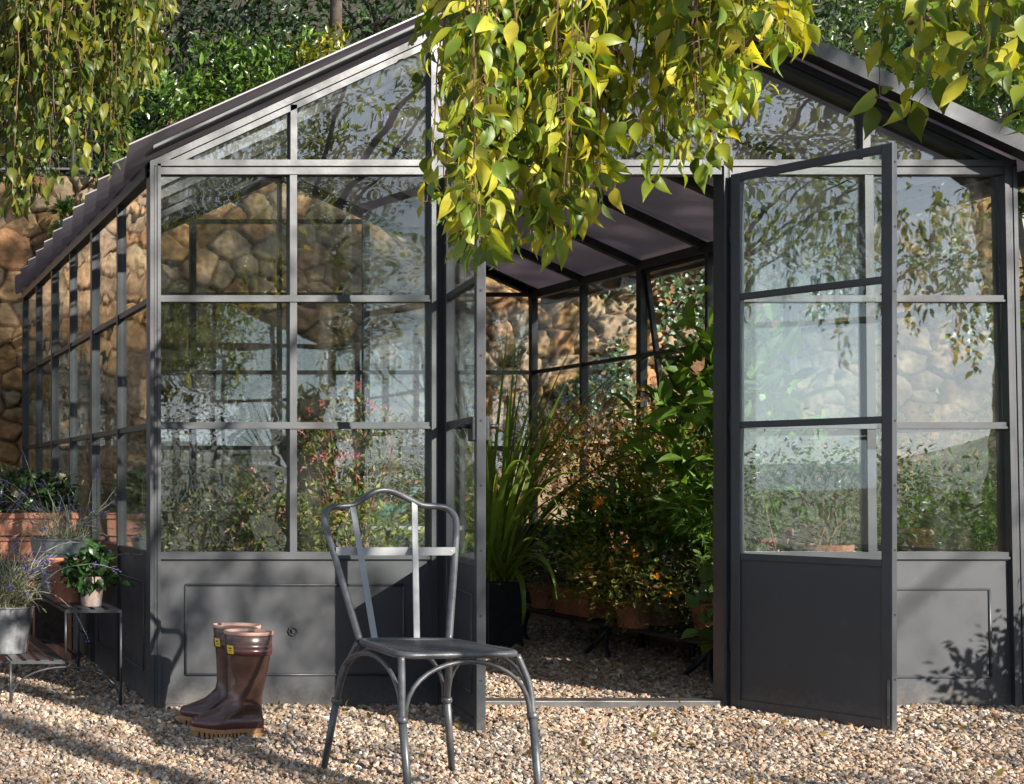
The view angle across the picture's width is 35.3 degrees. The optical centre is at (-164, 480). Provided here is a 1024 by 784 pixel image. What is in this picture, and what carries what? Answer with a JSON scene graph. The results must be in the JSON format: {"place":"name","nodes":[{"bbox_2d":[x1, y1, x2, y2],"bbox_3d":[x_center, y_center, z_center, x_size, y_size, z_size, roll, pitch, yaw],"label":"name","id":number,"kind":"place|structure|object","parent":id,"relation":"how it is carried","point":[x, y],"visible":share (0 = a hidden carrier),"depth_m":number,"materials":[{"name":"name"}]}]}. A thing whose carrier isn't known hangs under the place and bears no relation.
{"place":"outdoors","nodes":[
{"label":"outdoors","id":0,"kind":"place"},
{"bbox_2d":[0,0,1022,177],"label":"terrace","id":1,"kind":"structure","parent":0,"point":[81,173],"depth_m":15.87,"materials":[{"name":"green plant"}]},
{"bbox_2d":[2,6,127,173],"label":"bush","id":2,"kind":"object","parent":1,"relation":"on","point":[64,131],"visible":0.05,"depth_m":10.97,"materials":[{"name":"green plant"}]},
{"bbox_2d":[3,24,130,150],"bbox_3d":[1.587,-3.596,12.259,2.166,3.087,2.348,0,0,-45],"label":"evergreen tree","id":3,"kind":"object","parent":1,"relation":"on","point":[129,65],"visible":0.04,"depth_m":11.88,"materials":[{"name":"green plant"}]},
{"bbox_2d":[93,53,215,156],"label":"bush","id":4,"kind":"object","parent":1,"relation":"on","point":[174,98],"visible":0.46,"depth_m":10.41,"materials":[{"name":"green plant"}]},
{"bbox_2d":[4,0,312,156],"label":"evergreen tree","id":5,"kind":"object","parent":1,"relation":"on","point":[181,70],"visible":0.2,"depth_m":11.53,"materials":[{"name":"green plant"}]},
{"bbox_2d":[162,15,350,126],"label":"bush","id":6,"kind":"object","parent":1,"relation":"on","point":[265,56],"visible":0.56,"depth_m":10.62,"materials":[{"name":"green plant"}]},
{"bbox_2d":[146,0,379,112],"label":"evergreen tree","id":7,"kind":"object","parent":1,"relation":"on","point":[278,9],"visible":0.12,"depth_m":12.43,"materials":[{"name":"green plant"}]},
{"bbox_2d":[281,21,348,72],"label":"bush","id":8,"kind":"object","parent":1,"relation":"on","point":[309,53],"visible":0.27,"depth_m":10.29,"materials":[{"name":"green plant"}]},
{"bbox_2d":[218,0,420,92],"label":"evergreen tree","id":9,"kind":"object","parent":1,"relation":"on","point":[375,26],"visible":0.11,"depth_m":11.68,"materials":[{"name":"green plant"}]},
{"bbox_2d":[326,0,341,55],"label":"shade tree","id":10,"kind":"object","parent":1,"relation":"on","point":[335,10],"visible":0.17,"depth_m":10.65,"materials":[{"name":"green plant"}]},
{"bbox_2d":[321,0,422,43],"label":"evergreen tree","id":11,"kind":"object","parent":1,"relation":"on","point":[362,4],"depth_m":13.32,"materials":[{"name":"green plant"}]},
{"bbox_2d":[0,0,1023,177],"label":"undergrowth","id":12,"kind":"object","parent":1,"relation":"on","point":[78,154],"visible":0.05,"depth_m":14.01,"materials":[{"name":"green plant"}]},
{"bbox_2d":[757,0,972,87],"bbox_3d":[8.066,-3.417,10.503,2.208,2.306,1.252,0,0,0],"label":"bush","id":13,"kind":"object","parent":1,"relation":"on","point":[864,23],"visible":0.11,"depth_m":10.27,"materials":[{"name":"green plant"}]},
{"bbox_2d":[848,2,1018,107],"bbox_3d":[11.000,-3.627,12.711,2.379,3.345,2.209,0,0,0],"label":"evergreen tree","id":14,"kind":"object","parent":1,"relation":"on","point":[928,87],"depth_m":12.58,"materials":[{"name":"green plant"}]},
{"bbox_2d":[894,37,1023,132],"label":"bush","id":15,"kind":"object","parent":1,"relation":"on","point":[969,88],"visible":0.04,"depth_m":10.66,"materials":[{"name":"green plant"}]},
{"bbox_2d":[920,16,1020,118],"bbox_3d":[11.636,-3.614,12.250,2.708,3.118,2.067,0,0,0],"label":"evergreen tree","id":16,"kind":"object","parent":1,"relation":"on","point":[973,82],"visible":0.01,"depth_m":12.19,"materials":[{"name":"green plant"}]},
{"bbox_2d":[0,616,1023,783],"bbox_3d":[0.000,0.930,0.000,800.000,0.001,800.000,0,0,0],"label":"ground","id":17,"kind":"structure","parent":0,"point":[426,768],"depth_m":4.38,"materials":[{"name":"beige gravel"}]},
{"bbox_2d":[0,535,71,661],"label":"clay plinth","id":18,"kind":"structure","parent":17,"relation":"on","point":[48,624],"depth_m":6.61,"materials":[{"name":"ceramic"}]},
{"bbox_2d":[0,462,84,534],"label":"rose trough","id":19,"kind":"object","parent":18,"relation":"on","point":[17,515],"visible":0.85,"depth_m":6.63,"materials":[{"name":"ceramic"}]},
{"bbox_2d":[1,591,121,705],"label":"plant stand","id":20,"kind":"object","parent":17,"relation":"on","point":[56,658],"visible":0.77,"depth_m":5.33,"materials":[{"name":"metal"}]},
{"bbox_2d":[47,558,80,602],"bbox_3d":[0.995,0.431,5.630,0.169,0.185,0.169,0,0,0],"label":"terracotta pot","id":21,"kind":"object","parent":20,"relation":"on","point":[67,595],"visible":0.4,"depth_m":5.58,"materials":[{"name":"orange ceramic"}]},
{"bbox_2d":[0,479,138,653],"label":"potted lavender","id":22,"kind":"object","parent":20,"relation":"on","point":[16,611],"visible":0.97,"depth_m":5.50,"materials":[{"name":"plant"}]},
{"bbox_2d":[0,443,140,593],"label":"potted plant","id":23,"kind":"object","parent":20,"relation":"on","point":[49,542],"visible":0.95,"depth_m":6.03,"materials":[{"name":"green plant"}]},
{"bbox_2d":[57,537,134,606],"bbox_3d":[1.065,0.380,5.417,0.296,0.288,0.225,0,0,-21],"label":"potted camellia","id":24,"kind":"object","parent":20,"relation":"on","point":[87,584],"visible":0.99,"depth_m":5.39,"materials":[{"name":"plant"}]},
{"bbox_2d":[0,0,178,221],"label":"hackberry tree","id":25,"kind":"object","parent":17,"relation":"on","point":[56,54],"visible":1,"depth_m":4.83,"materials":[{"name":"green plant"}]},
{"bbox_2d":[179,622,260,725],"bbox_3d":[1.439,0.731,4.880,0.302,0.383,0.138,0,0,5],"label":"rubber boot","id":26,"kind":"object","parent":17,"relation":"on","point":[216,696],"visible":0.36,"depth_m":4.85,"materials":[{"name":"brown rubber"}]},
{"bbox_2d":[190,628,273,738],"bbox_3d":[1.421,0.731,4.674,0.302,0.383,0.138,0,0,-3],"label":"rubber boot","id":27,"kind":"object","parent":17,"relation":"on","point":[236,712],"visible":0.95,"depth_m":4.63,"materials":[{"name":"brown rubber"}]},
{"bbox_2d":[126,464,370,550],"bbox_3d":[1.906,0.425,6.265,1.188,1.010,1.005,0,0,0],"label":"potted shrub","id":28,"kind":"object","parent":17,"relation":"on","point":[265,534],"visible":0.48,"depth_m":6.15,"materials":[{"name":"green plant"}]},
{"bbox_2d":[256,479,423,550],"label":"potted shrub","id":29,"kind":"object","parent":17,"relation":"on","point":[391,541],"visible":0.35,"depth_m":6.00,"materials":[{"name":"green plant"}]},
{"bbox_2d":[256,370,423,546],"bbox_3d":[2.531,0.188,6.495,0.853,1.484,0.688,0,0,0],"label":"potted shrub","id":30,"kind":"object","parent":17,"relation":"on","point":[339,490],"visible":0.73,"depth_m":6.46,"materials":[{"name":"green plant"}]},
{"bbox_2d":[304,523,461,550],"bbox_3d":[2.960,0.585,7.100,0.680,0.690,0.500,0,0,0],"label":"potting table","id":31,"kind":"object","parent":17,"relation":"on","point":[401,527],"visible":0.1,"depth_m":6.87,"materials":[{"name":"wood"}]},
{"bbox_2d":[357,487,420,524],"bbox_3d":[2.967,0.138,7.000,0.365,0.205,0.150,0,0,0],"label":"watering can","id":32,"kind":"object","parent":31,"relation":"on","point":[399,509],"visible":0.37,"depth_m":6.96,"materials":[{"name":"grey metal"}]},
{"bbox_2d":[321,487,541,783],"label":"metal chair","id":33,"kind":"object","parent":17,"relation":"on","point":[448,648],"visible":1,"depth_m":4.02,"materials":[{"name":"grey metal"}]},
{"bbox_2d":[0,176,1023,550],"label":"stone wall","id":34,"kind":"structure","parent":17,"relation":"on","point":[236,258],"depth_m":10.02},
{"bbox_2d":[0,62,92,176],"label":"railing","id":35,"kind":"object","parent":34,"relation":"on","point":[91,168],"visible":0.1,"depth_m":10.14,"materials":[{"name":"metal"}]},
{"bbox_2d":[46,193,83,237],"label":"bush","id":36,"kind":"object","parent":34,"relation":"attached to","point":[65,207],"visible":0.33,"depth_m":9.75,"materials":[{"name":"green plant"}]},
{"bbox_2d":[89,147,125,187],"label":"bush","id":37,"kind":"object","parent":34,"relation":"on","point":[105,168],"visible":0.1,"depth_m":9.86,"materials":[{"name":"green plant"}]},
{"bbox_2d":[545,331,649,463],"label":"ivy","id":38,"kind":"object","parent":34,"relation":"attached to","point":[610,369],"visible":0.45,"depth_m":9.90,"materials":[{"name":"green plant"}]},
{"bbox_2d":[602,253,779,363],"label":"ivy","id":39,"kind":"object","parent":34,"relation":"attached to","point":[682,301],"visible":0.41,"depth_m":9.91,"materials":[{"name":"green plant"}]},
{"bbox_2d":[753,209,1022,373],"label":"ivy","id":40,"kind":"object","parent":34,"relation":"attached to","point":[831,261],"visible":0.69,"depth_m":9.91,"materials":[{"name":"green plant"}]},
{"bbox_2d":[319,323,705,647],"bbox_3d":[3.734,0.019,7.302,2.049,1.822,2.365,0,0,0],"label":"strap leaf plant","id":41,"kind":"object","parent":17,"relation":"on","point":[506,515],"visible":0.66,"depth_m":7.20,"materials":[{"name":"plant"}]},
{"bbox_2d":[3,655,1023,783],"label":"fallen leaves","id":42,"kind":"object","parent":17,"relation":"on","point":[999,772],"visible":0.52,"depth_m":4.63,"materials":[{"name":"plant"}]},
{"bbox_2d":[15,0,1023,731],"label":"greenhouse","id":43,"kind":"object","parent":17,"relation":"on","point":[871,634],"visible":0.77,"depth_m":5.29,"materials":[{"name":"grey paint"}]},
{"bbox_2d":[444,163,498,731],"bbox_3d":[2.417,-0.161,5.008,0.138,2.158,0.564,0,0,14],"label":"door","id":44,"kind":"structure","parent":43,"relation":"in","point":[468,687],"depth_m":4.84,"materials":[{"name":"grey paint"}]},
{"bbox_2d":[644,254,704,400],"bbox_3d":[4.845,-0.745,7.400,0.144,1.004,0.564,0,0,0],"label":"vent window","id":45,"kind":"structure","parent":43,"relation":"in","point":[650,302],"depth_m":7.66,"materials":[{"name":"metal"}]},
{"bbox_2d":[728,143,896,730],"bbox_3d":[3.746,-0.161,5.017,0.052,2.158,0.579,0,0,-26],"label":"door","id":46,"kind":"structure","parent":43,"relation":"in","point":[812,637],"depth_m":4.98,"materials":[{"name":"grey paint"}]},
{"bbox_2d":[521,549,699,648],"bbox_3d":[4.525,0.685,7.050,0.350,0.490,2.500,0,0,0],"label":"plant shelf","id":47,"kind":"object","parent":17,"relation":"on","point":[641,640],"visible":0.01,"depth_m":7.92,"materials":[{"name":"metal"}]},
{"bbox_2d":[491,357,705,556],"bbox_3d":[4.419,-0.115,7.386,1.177,1.110,1.490,0,0,0],"label":"potted shrub","id":48,"kind":"object","parent":47,"relation":"on","point":[579,445],"visible":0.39,"depth_m":7.34,"materials":[{"name":"green plant"}]},
{"bbox_2d":[571,386,751,565],"bbox_3d":[4.422,-0.034,6.820,0.977,0.962,1.122,0,0,0],"label":"potted shrub","id":49,"kind":"object","parent":47,"relation":"on","point":[655,482],"visible":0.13,"depth_m":6.86,"materials":[{"name":"green plant"}]},
{"bbox_2d":[608,284,858,581],"bbox_3d":[4.264,-0.225,6.172,0.964,1.468,1.237,0,0,0],"label":"potted shrub","id":50,"kind":"object","parent":47,"relation":"on","point":[771,394],"visible":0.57,"depth_m":6.08,"materials":[{"name":"green plant"}]},
{"bbox_2d":[654,448,825,557],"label":"fern","id":51,"kind":"object","parent":47,"relation":"on","point":[699,510],"visible":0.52,"depth_m":5.92,"materials":[{"name":"green plant"}]},
{"bbox_2d":[778,431,880,550],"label":"potted shrub","id":52,"kind":"object","parent":47,"relation":"on","point":[821,543],"visible":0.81,"depth_m":5.73,"materials":[{"name":"green plant"}]},
{"bbox_2d":[523,603,712,682],"bbox_3d":[4.252,0.839,6.800,0.567,0.198,2.100,0,0,0],"label":"bench","id":53,"kind":"object","parent":17,"relation":"on","point":[605,630],"visible":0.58,"depth_m":6.72,"materials":[{"name":"metal"}]},
{"bbox_2d":[549,587,616,617],"bbox_3d":[4.110,0.668,7.125,0.200,0.140,0.370,0,0,0],"label":"trough","id":54,"kind":"object","parent":53,"relation":"on","point":[571,609],"visible":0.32,"depth_m":7.06,"materials":[{"name":"ceramic"}]},
{"bbox_2d":[524,477,711,625],"bbox_3d":[4.117,0.358,6.720,0.866,0.763,1.282,0,0,0],"label":"lantana","id":55,"kind":"object","parent":53,"relation":"on","point":[604,513],"visible":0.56,"depth_m":6.62,"materials":[{"name":"green plant"}]},
{"bbox_2d":[547,529,706,632],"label":"potted shrub","id":56,"kind":"object","parent":53,"relation":"on","point":[587,576],"visible":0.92,"depth_m":6.46,"materials":[{"name":"green plant"}]},
{"bbox_2d":[592,532,712,640],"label":"potted plant","id":57,"kind":"object","parent":53,"relation":"on","point":[698,624],"visible":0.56,"depth_m":6.19,"materials":[{"name":"green plant"}]},
{"bbox_2d":[681,543,768,654],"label":"potted ivy","id":58,"kind":"object","parent":53,"relation":"on","point":[704,591],"visible":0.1,"depth_m":5.78,"materials":[{"name":"green plant"}]},
{"bbox_2d":[701,441,798,550],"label":"potted shrub","id":59,"kind":"object","parent":53,"relation":"on","point":[754,527],"visible":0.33,"depth_m":5.60,"materials":[{"name":"green plant"}]},
{"bbox_2d":[652,456,879,542],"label":"garden shrub","id":60,"kind":"object","parent":17,"relation":"on","point":[820,529],"visible":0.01,"depth_m":7.86,"materials":[{"name":"green plant"}]},
{"bbox_2d":[781,377,995,547],"bbox_3d":[7.207,0.142,8.323,2.358,1.599,2.284,0,0,0],"label":"garden shrub","id":61,"kind":"object","parent":17,"relation":"on","point":[942,439],"visible":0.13,"depth_m":8.42,"materials":[{"name":"green plant"}]},
{"bbox_2d":[774,403,1023,550],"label":"garden shrub","id":62,"kind":"object","parent":17,"relation":"on","point":[961,470],"visible":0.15,"depth_m":7.13,"materials":[{"name":"green plant"}]},
{"bbox_2d":[818,434,1023,550],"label":"garden shrub","id":63,"kind":"object","parent":17,"relation":"on","point":[955,538],"visible":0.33,"depth_m":6.33,"materials":[{"name":"green plant"}]},
{"bbox_2d":[839,0,1023,476],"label":"pale trunk tree","id":64,"kind":"object","parent":17,"relation":"on","point":[1000,98],"visible":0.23,"depth_m":7.16,"materials":[{"name":"green plant"}]},
{"bbox_2d":[844,0,1023,143],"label":"hackberry tree","id":65,"kind":"object","parent":17,"relation":"on","point":[1004,64],"visible":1,"depth_m":2.35,"materials":[{"name":"green plant"}]},
{"bbox_2d":[1011,106,1023,346],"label":"leafy sapling","id":66,"kind":"object","parent":17,"relation":"on","point":[1021,284],"visible":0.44,"depth_m":6.37,"materials":[{"name":"green plant"}]},
{"bbox_2d":[512,540,579,608],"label":"potted plant","id":67,"kind":"object","parent":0,"point":[539,596],"visible":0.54,"depth_m":7.49,"materials":[{"name":"green plant"}]},
{"bbox_2d":[395,0,820,276],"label":"hackberry tree","id":68,"kind":"object","parent":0,"point":[536,78],"visible":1,"depth_m":3.08,"materials":[{"name":"green plant"}]}
]}

